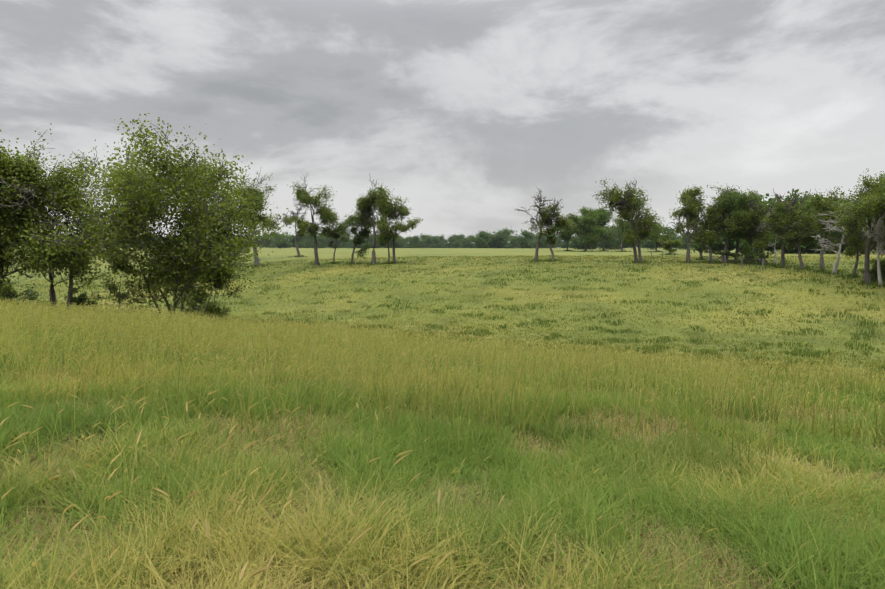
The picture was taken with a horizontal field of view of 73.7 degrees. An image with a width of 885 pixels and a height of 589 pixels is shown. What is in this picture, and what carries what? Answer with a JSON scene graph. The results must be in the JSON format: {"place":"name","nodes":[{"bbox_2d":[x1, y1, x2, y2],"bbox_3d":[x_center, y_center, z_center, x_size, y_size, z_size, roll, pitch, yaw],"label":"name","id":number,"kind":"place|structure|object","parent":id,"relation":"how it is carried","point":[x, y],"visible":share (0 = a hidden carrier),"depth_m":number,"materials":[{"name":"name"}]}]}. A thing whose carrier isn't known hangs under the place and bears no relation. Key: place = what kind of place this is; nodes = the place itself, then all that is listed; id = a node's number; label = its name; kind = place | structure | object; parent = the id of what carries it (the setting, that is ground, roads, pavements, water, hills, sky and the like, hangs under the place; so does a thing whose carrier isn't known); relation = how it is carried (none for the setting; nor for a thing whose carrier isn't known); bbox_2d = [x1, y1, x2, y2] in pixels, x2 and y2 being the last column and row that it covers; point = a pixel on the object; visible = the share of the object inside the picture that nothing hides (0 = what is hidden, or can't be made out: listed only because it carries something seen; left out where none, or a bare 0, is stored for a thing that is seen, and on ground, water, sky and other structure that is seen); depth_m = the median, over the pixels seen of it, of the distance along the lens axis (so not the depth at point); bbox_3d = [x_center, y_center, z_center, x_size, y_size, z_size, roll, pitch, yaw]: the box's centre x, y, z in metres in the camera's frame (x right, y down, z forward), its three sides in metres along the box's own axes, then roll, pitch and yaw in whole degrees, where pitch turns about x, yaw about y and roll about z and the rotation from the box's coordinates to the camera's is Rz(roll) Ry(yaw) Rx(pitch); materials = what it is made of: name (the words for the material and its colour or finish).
{"place":"outdoors","nodes":[
{"label":"outdoors","id":0,"kind":"place"},
{"bbox_2d":[0,0,884,243],"label":"sky","id":1,"kind":"structure","parent":0,"point":[465,110],"materials":[{"name":"grey"}]},
{"bbox_2d":[0,247,884,588],"bbox_3d":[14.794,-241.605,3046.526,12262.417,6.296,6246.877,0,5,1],"label":"ground","id":2,"kind":"structure","parent":0,"point":[283,255],"depth_m":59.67,"materials":[{"name":"green plant"}]},
{"bbox_2d":[0,283,45,306],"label":"bush","id":3,"kind":"object","parent":2,"relation":"on","point":[31,295],"visible":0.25,"depth_m":33.89,"materials":[{"name":"green plant"}]},
{"bbox_2d":[0,141,93,299],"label":"tree","id":4,"kind":"object","parent":2,"relation":"on","point":[3,194],"visible":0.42,"depth_m":29.90,"materials":[{"name":"green plant"}]},
{"bbox_2d":[0,123,153,313],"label":"tree","id":5,"kind":"object","parent":2,"relation":"on","point":[66,185],"visible":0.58,"depth_m":30.01,"materials":[{"name":"green plant"}]},
{"bbox_2d":[62,287,101,315],"bbox_3d":[-20.195,0.601,33.404,2.095,2.116,1.994,0,5,1],"label":"bush","id":6,"kind":"object","parent":2,"relation":"on","point":[80,299],"visible":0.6,"depth_m":33.31,"materials":[{"name":"green plant"}]},
{"bbox_2d":[84,245,163,310],"bbox_3d":[-15.940,-0.459,29.539,3.529,4.137,3.385,-2,5,-28],"label":"bush","id":7,"kind":"object","parent":2,"relation":"on","point":[115,288],"visible":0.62,"depth_m":29.20,"materials":[{"name":"green plant"}]},
{"bbox_2d":[0,113,291,322],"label":"tree","id":8,"kind":"object","parent":2,"relation":"on","point":[142,199],"visible":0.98,"depth_m":28.11,"materials":[{"name":"green plant"}]},
{"bbox_2d":[178,240,256,318],"bbox_3d":[-13.240,-0.938,33.421,4.644,6.092,3.714,4,6,40],"label":"bush","id":9,"kind":"object","parent":2,"relation":"on","point":[214,307],"visible":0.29,"depth_m":33.12,"materials":[{"name":"green plant"}]},
{"bbox_2d":[226,166,278,266],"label":"tree","id":10,"kind":"object","parent":2,"relation":"on","point":[258,195],"visible":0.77,"depth_m":98.59,"materials":[{"name":"green plant"}]},
{"bbox_2d":[252,236,263,247],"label":"tree","id":11,"kind":"object","parent":2,"relation":"on","point":[258,241],"visible":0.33,"depth_m":432.98,"materials":[{"name":"green plant"}]},
{"bbox_2d":[260,236,275,247],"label":"tree","id":12,"kind":"object","parent":2,"relation":"on","point":[269,244],"visible":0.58,"depth_m":411.87,"materials":[{"name":"green plant"}]},
{"bbox_2d":[269,232,290,247],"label":"tree","id":13,"kind":"object","parent":2,"relation":"on","point":[282,243],"visible":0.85,"depth_m":359.76,"materials":[{"name":"green plant"}]},
{"bbox_2d":[279,206,308,256],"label":"tree","id":14,"kind":"object","parent":2,"relation":"on","point":[294,218],"visible":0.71,"depth_m":119.09,"materials":[{"name":"green plant"}]},
{"bbox_2d":[284,233,307,247],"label":"tree","id":15,"kind":"object","parent":2,"relation":"on","point":[299,242],"visible":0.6,"depth_m":356.14,"materials":[{"name":"green plant"}]},
{"bbox_2d":[302,235,313,247],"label":"tree","id":16,"kind":"object","parent":2,"relation":"on","point":[308,242],"visible":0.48,"depth_m":401.08,"materials":[{"name":"green plant"}]},
{"bbox_2d":[290,173,339,264],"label":"tree","id":17,"kind":"object","parent":2,"relation":"on","point":[303,196],"visible":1,"depth_m":96.68,"materials":[{"name":"green plant"}]},
{"bbox_2d":[305,232,327,247],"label":"tree","id":18,"kind":"object","parent":2,"relation":"on","point":[320,239],"visible":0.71,"depth_m":359.11,"materials":[{"name":"green plant"}]},
{"bbox_2d":[320,237,330,247],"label":"tree","id":19,"kind":"object","parent":2,"relation":"on","point":[324,245],"visible":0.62,"depth_m":406.05,"materials":[{"name":"green plant"}]},
{"bbox_2d":[332,236,342,247],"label":"tree","id":20,"kind":"object","parent":2,"relation":"on","point":[339,240],"visible":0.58,"depth_m":381.04,"materials":[{"name":"green plant"}]},
{"bbox_2d":[326,223,351,261],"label":"tree","id":21,"kind":"object","parent":2,"relation":"on","point":[336,234],"visible":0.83,"depth_m":99.72,"materials":[{"name":"green plant"}]},
{"bbox_2d":[328,232,349,247],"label":"tree","id":22,"kind":"object","parent":2,"relation":"on","point":[341,236],"visible":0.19,"depth_m":442.05,"materials":[{"name":"green plant"}]},
{"bbox_2d":[344,238,353,247],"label":"tree","id":23,"kind":"object","parent":2,"relation":"on","point":[348,246],"visible":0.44,"depth_m":406.29,"materials":[{"name":"green plant"}]},
{"bbox_2d":[329,208,378,263],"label":"tree","id":24,"kind":"object","parent":2,"relation":"on","point":[365,232],"visible":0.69,"depth_m":97.74,"materials":[{"name":"green plant"}]},
{"bbox_2d":[350,237,364,247],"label":"tree","id":25,"kind":"object","parent":2,"relation":"on","point":[352,243],"visible":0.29,"depth_m":379.08,"materials":[{"name":"green plant"}]},
{"bbox_2d":[359,234,377,247],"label":"tree","id":26,"kind":"object","parent":2,"relation":"on","point":[369,240],"visible":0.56,"depth_m":373.79,"materials":[{"name":"green plant"}]},
{"bbox_2d":[351,173,393,264],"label":"tree","id":27,"kind":"object","parent":2,"relation":"on","point":[371,198],"visible":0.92,"depth_m":96.41,"materials":[{"name":"green plant"}]},
{"bbox_2d":[375,221,394,263],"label":"tree","id":28,"kind":"object","parent":2,"relation":"on","point":[381,244],"visible":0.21,"depth_m":96.78,"materials":[{"name":"green plant"}]},
{"bbox_2d":[387,234,406,247],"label":"tree","id":29,"kind":"object","parent":2,"relation":"on","point":[400,244],"visible":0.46,"depth_m":359.42,"materials":[{"name":"green plant"}]},
{"bbox_2d":[372,191,422,262],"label":"tree","id":30,"kind":"object","parent":2,"relation":"on","point":[392,211],"visible":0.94,"depth_m":95.49,"materials":[{"name":"green plant"}]},
{"bbox_2d":[403,237,419,247],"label":"tree","id":31,"kind":"object","parent":2,"relation":"on","point":[409,245],"visible":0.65,"depth_m":418.80,"materials":[{"name":"green plant"}]},
{"bbox_2d":[409,235,425,247],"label":"tree","id":32,"kind":"object","parent":2,"relation":"on","point":[417,243],"visible":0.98,"depth_m":375.65,"materials":[{"name":"green plant"}]},
{"bbox_2d":[420,233,431,247],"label":"tree","id":33,"kind":"object","parent":2,"relation":"on","point":[423,245],"visible":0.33,"depth_m":433.96,"materials":[{"name":"green plant"}]},
{"bbox_2d":[422,236,433,247],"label":"tree","id":34,"kind":"object","parent":2,"relation":"on","point":[427,242],"visible":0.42,"depth_m":421.95,"materials":[{"name":"green plant"}]},
{"bbox_2d":[425,236,443,247],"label":"tree","id":35,"kind":"object","parent":2,"relation":"on","point":[435,239],"visible":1,"depth_m":415.33,"materials":[{"name":"green plant"}]},
{"bbox_2d":[434,234,447,247],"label":"tree","id":36,"kind":"object","parent":2,"relation":"on","point":[441,236],"visible":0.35,"depth_m":442.00,"materials":[{"name":"green plant"}]},
{"bbox_2d":[442,239,452,247],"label":"tree","id":37,"kind":"object","parent":2,"relation":"on","point":[449,245],"visible":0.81,"depth_m":426.57,"materials":[{"name":"green plant"}]},
{"bbox_2d":[444,233,464,247],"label":"tree","id":38,"kind":"object","parent":2,"relation":"on","point":[454,235],"visible":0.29,"depth_m":465.55,"materials":[{"name":"green plant"}]},
{"bbox_2d":[447,236,462,247],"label":"tree","id":39,"kind":"object","parent":2,"relation":"on","point":[456,243],"visible":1,"depth_m":417.27,"materials":[{"name":"green plant"}]},
{"bbox_2d":[457,234,466,247],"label":"tree","id":40,"kind":"object","parent":2,"relation":"on","point":[463,235],"visible":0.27,"depth_m":470.18,"materials":[{"name":"green plant"}]},
{"bbox_2d":[459,234,476,247],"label":"tree","id":41,"kind":"object","parent":2,"relation":"on","point":[468,244],"visible":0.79,"depth_m":403.93,"materials":[{"name":"green plant"}]},
{"bbox_2d":[465,231,492,247],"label":"tree","id":42,"kind":"object","parent":2,"relation":"on","point":[482,242],"visible":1,"depth_m":333.33,"materials":[{"name":"green plant"}]},
{"bbox_2d":[478,230,507,247],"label":"tree","id":43,"kind":"object","parent":2,"relation":"on","point":[490,242],"visible":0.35,"depth_m":341.26,"materials":[{"name":"green plant"}]},
{"bbox_2d":[489,226,516,247],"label":"tree","id":44,"kind":"object","parent":2,"relation":"on","point":[499,243],"visible":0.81,"depth_m":342.46,"materials":[{"name":"green plant"}]},
{"bbox_2d":[507,239,518,247],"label":"tree","id":45,"kind":"object","parent":2,"relation":"on","point":[512,245],"visible":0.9,"depth_m":414.09,"materials":[{"name":"green plant"}]},
{"bbox_2d":[510,229,535,248],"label":"tree","id":46,"kind":"object","parent":2,"relation":"on","point":[523,243],"visible":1,"depth_m":339.36,"materials":[{"name":"green plant"}]},
{"bbox_2d":[514,189,562,261],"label":"tree","id":47,"kind":"object","parent":2,"relation":"on","point":[540,210],"visible":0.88,"depth_m":91.56,"materials":[{"name":"green plant"}]},
{"bbox_2d":[532,232,555,247],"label":"tree","id":48,"kind":"object","parent":2,"relation":"on","point":[542,243],"visible":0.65,"depth_m":335.97,"materials":[{"name":"green plant"}]},
{"bbox_2d":[531,199,576,260],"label":"tree","id":49,"kind":"object","parent":2,"relation":"on","point":[560,221],"visible":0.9,"depth_m":91.98,"materials":[{"name":"green plant"}]},
{"bbox_2d":[554,232,561,247],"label":"tree","id":50,"kind":"object","parent":2,"relation":"on","point":[558,242],"visible":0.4,"depth_m":453.07,"materials":[{"name":"green plant"}]},
{"bbox_2d":[545,223,573,250],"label":"tree","id":51,"kind":"object","parent":2,"relation":"on","point":[566,237],"visible":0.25,"depth_m":186.32,"materials":[{"name":"green plant"}]},
{"bbox_2d":[559,236,575,247],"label":"tree","id":52,"kind":"object","parent":2,"relation":"on","point":[564,244],"visible":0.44,"depth_m":405.13,"materials":[{"name":"green plant"}]},
{"bbox_2d":[561,209,615,251],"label":"tree","id":53,"kind":"object","parent":2,"relation":"on","point":[588,224],"visible":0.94,"depth_m":171.53,"materials":[{"name":"green plant"}]},
{"bbox_2d":[563,206,614,250],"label":"tree","id":54,"kind":"object","parent":2,"relation":"on","point":[604,217],"visible":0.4,"depth_m":181.34,"materials":[{"name":"green plant"}]},
{"bbox_2d":[568,224,612,249],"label":"tree","id":55,"kind":"object","parent":2,"relation":"on","point":[577,243],"visible":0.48,"depth_m":263.67,"materials":[{"name":"green plant"}]},
{"bbox_2d":[581,229,607,249],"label":"tree","id":56,"kind":"object","parent":2,"relation":"on","point":[595,246],"visible":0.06,"depth_m":269.69,"materials":[{"name":"green plant"}]},
{"bbox_2d":[598,223,622,249],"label":"tree","id":57,"kind":"object","parent":2,"relation":"on","point":[611,245],"visible":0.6,"depth_m":275.73,"materials":[{"name":"green plant"}]},
{"bbox_2d":[604,225,631,249],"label":"tree","id":58,"kind":"object","parent":2,"relation":"on","point":[625,244],"visible":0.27,"depth_m":281.19,"materials":[{"name":"green plant"}]},
{"bbox_2d":[590,177,666,262],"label":"tree","id":59,"kind":"object","parent":2,"relation":"on","point":[628,206],"visible":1,"depth_m":85.51,"materials":[{"name":"green plant"}]},
{"bbox_2d":[601,216,655,251],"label":"tree","id":60,"kind":"object","parent":2,"relation":"on","point":[623,228],"visible":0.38,"depth_m":168.64,"materials":[{"name":"green plant"}]},
{"bbox_2d":[640,238,659,249],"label":"bush","id":61,"kind":"object","parent":2,"relation":"on","point":[648,244],"visible":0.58,"depth_m":298.55,"materials":[{"name":"green plant"}]},
{"bbox_2d":[637,221,674,249],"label":"tree","id":62,"kind":"object","parent":2,"relation":"on","point":[657,236],"visible":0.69,"depth_m":155.42,"materials":[{"name":"green plant"}]},
{"bbox_2d":[654,224,685,249],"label":"tree","id":63,"kind":"object","parent":2,"relation":"on","point":[668,230],"visible":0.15,"depth_m":274.87,"materials":[{"name":"green plant"}]},
{"bbox_2d":[659,239,682,252],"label":"bush","id":64,"kind":"object","parent":2,"relation":"on","point":[666,246],"visible":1,"depth_m":112.26,"materials":[{"name":"green plant"}]},
{"bbox_2d":[677,231,693,249],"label":"tree","id":65,"kind":"object","parent":2,"relation":"on","point":[684,246],"visible":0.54,"depth_m":296.78,"materials":[{"name":"green plant"}]},
{"bbox_2d":[663,186,715,262],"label":"tree","id":66,"kind":"object","parent":2,"relation":"on","point":[687,200],"visible":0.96,"depth_m":83.76,"materials":[{"name":"green plant"}]},
{"bbox_2d":[685,219,719,257],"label":"tree","id":67,"kind":"object","parent":2,"relation":"on","point":[704,242],"visible":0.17,"depth_m":89.18,"materials":[{"name":"green plant"}]},
{"bbox_2d":[686,190,725,262],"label":"tree","id":68,"kind":"object","parent":2,"relation":"on","point":[708,235],"visible":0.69,"depth_m":82.51,"materials":[{"name":"green plant"}]},
{"bbox_2d":[651,250,762,269],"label":"pasture fence","id":69,"kind":"object","parent":2,"relation":"on","point":[713,259],"visible":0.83,"depth_m":79.41,"materials":[{"name":"brown metal"}]},
{"bbox_2d":[686,210,740,252],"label":"tree","id":70,"kind":"object","parent":2,"relation":"on","point":[719,244],"visible":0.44,"depth_m":132.09,"materials":[{"name":"green plant"}]},
{"bbox_2d":[704,187,746,260],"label":"tree","id":71,"kind":"object","parent":2,"relation":"on","point":[737,243],"visible":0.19,"depth_m":82.86,"materials":[{"name":"green plant"}]},
{"bbox_2d":[712,250,740,261],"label":"bush","id":72,"kind":"object","parent":2,"relation":"on","point":[723,254],"visible":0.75,"depth_m":82.25,"materials":[{"name":"green plant"}]},
{"bbox_2d":[700,182,768,261],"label":"tree","id":73,"kind":"object","parent":2,"relation":"on","point":[731,198],"visible":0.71,"depth_m":80.75,"materials":[{"name":"green plant"}]},
{"bbox_2d":[733,247,765,262],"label":"bush","id":74,"kind":"object","parent":2,"relation":"on","point":[747,251],"visible":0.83,"depth_m":80.38,"materials":[{"name":"green plant"}]},
{"bbox_2d":[724,187,776,250],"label":"tree","id":75,"kind":"object","parent":2,"relation":"on","point":[752,235],"visible":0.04,"depth_m":80.64,"materials":[{"name":"green plant"}]},
{"bbox_2d":[721,189,783,264],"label":"tree","id":76,"kind":"object","parent":2,"relation":"on","point":[750,218],"visible":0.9,"depth_m":77.90,"materials":[{"name":"green plant"}]},
{"bbox_2d":[715,194,790,251],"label":"tree","id":77,"kind":"object","parent":2,"relation":"on","point":[740,240],"visible":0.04,"depth_m":131.65,"materials":[{"name":"green plant"}]},
{"bbox_2d":[749,252,772,262],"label":"bush","id":78,"kind":"object","parent":2,"relation":"on","point":[759,254],"visible":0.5,"depth_m":78.12,"materials":[{"name":"green plant"}]},
{"bbox_2d":[755,210,769,262],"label":"tree","id":79,"kind":"object","parent":2,"relation":"on","point":[761,231],"visible":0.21,"depth_m":78.12,"materials":[{"name":"green plant"}]},
{"bbox_2d":[734,193,804,253],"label":"tree","id":80,"kind":"object","parent":2,"relation":"on","point":[744,244],"visible":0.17,"depth_m":119.45,"materials":[{"name":"green plant"}]},
{"bbox_2d":[740,201,814,253],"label":"tree","id":81,"kind":"object","parent":2,"relation":"on","point":[790,246],"visible":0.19,"depth_m":117.29,"materials":[{"name":"green plant"}]},
{"bbox_2d":[768,218,791,265],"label":"tree","id":82,"kind":"object","parent":2,"relation":"on","point":[775,254],"visible":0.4,"depth_m":76.34,"materials":[{"name":"grey plant"}]},
{"bbox_2d":[760,189,814,267],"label":"tree","id":83,"kind":"object","parent":2,"relation":"on","point":[771,223],"visible":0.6,"depth_m":72.57,"materials":[{"name":"green plant"}]},
{"bbox_2d":[773,196,815,253],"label":"tree","id":84,"kind":"object","parent":2,"relation":"on","point":[797,247],"visible":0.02,"depth_m":120.23,"materials":[{"name":"green plant"}]},
{"bbox_2d":[760,199,833,269],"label":"tree","id":85,"kind":"object","parent":2,"relation":"on","point":[797,240],"visible":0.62,"depth_m":71.83,"materials":[{"name":"green plant"}]},
{"bbox_2d":[776,189,831,253],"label":"tree","id":86,"kind":"object","parent":2,"relation":"on","point":[806,197],"depth_m":126.41,"materials":[{"name":"green plant"}]},
{"bbox_2d":[786,192,867,253],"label":"tree","id":87,"kind":"object","parent":2,"relation":"on","point":[811,245],"visible":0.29,"depth_m":113.87,"materials":[{"name":"green plant"}]},
{"bbox_2d":[810,203,849,273],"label":"tree","id":88,"kind":"object","parent":2,"relation":"on","point":[831,248],"visible":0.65,"depth_m":66.10,"materials":[{"name":"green plant"}]},
{"bbox_2d":[792,186,875,271],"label":"tree","id":89,"kind":"object","parent":2,"relation":"on","point":[818,204],"visible":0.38,"depth_m":68.14,"materials":[{"name":"green plant"}]},
{"bbox_2d":[814,212,884,253],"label":"tree","id":90,"kind":"object","parent":2,"relation":"on","point":[871,244],"visible":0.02,"depth_m":112.03,"materials":[{"name":"green plant"}]},
{"bbox_2d":[826,168,884,283],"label":"tree","id":91,"kind":"object","parent":2,"relation":"on","point":[866,204],"visible":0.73,"depth_m":58.32,"materials":[{"name":"green plant"}]},
{"bbox_2d":[837,215,881,276],"bbox_3d":[44.255,-5.819,62.369,5.171,8.330,4.264,-3,6,-34],"label":"tree","id":92,"kind":"object","parent":2,"relation":"on","point":[856,243],"visible":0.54,"depth_m":62.64,"materials":[{"name":"green plant"}]},
{"bbox_2d":[847,171,884,226],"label":"tree","id":93,"kind":"object","parent":2,"relation":"on","point":[882,200],"visible":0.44,"depth_m":56.25,"materials":[{"name":"green plant"}]},
{"bbox_2d":[852,171,884,221],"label":"tree","id":94,"kind":"object","parent":2,"relation":"on","point":[875,192],"visible":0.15,"depth_m":57.63,"materials":[{"name":"green plant"}]},
{"bbox_2d":[854,258,884,279],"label":"bush","id":95,"kind":"object","parent":2,"relation":"on","point":[873,272],"visible":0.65,"depth_m":59.73,"materials":[{"name":"green plant"}]},
{"bbox_2d":[862,213,884,285],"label":"tree","id":96,"kind":"object","parent":2,"relation":"on","point":[878,226],"visible":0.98,"depth_m":56.97,"materials":[{"name":"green plant"}]}
]}

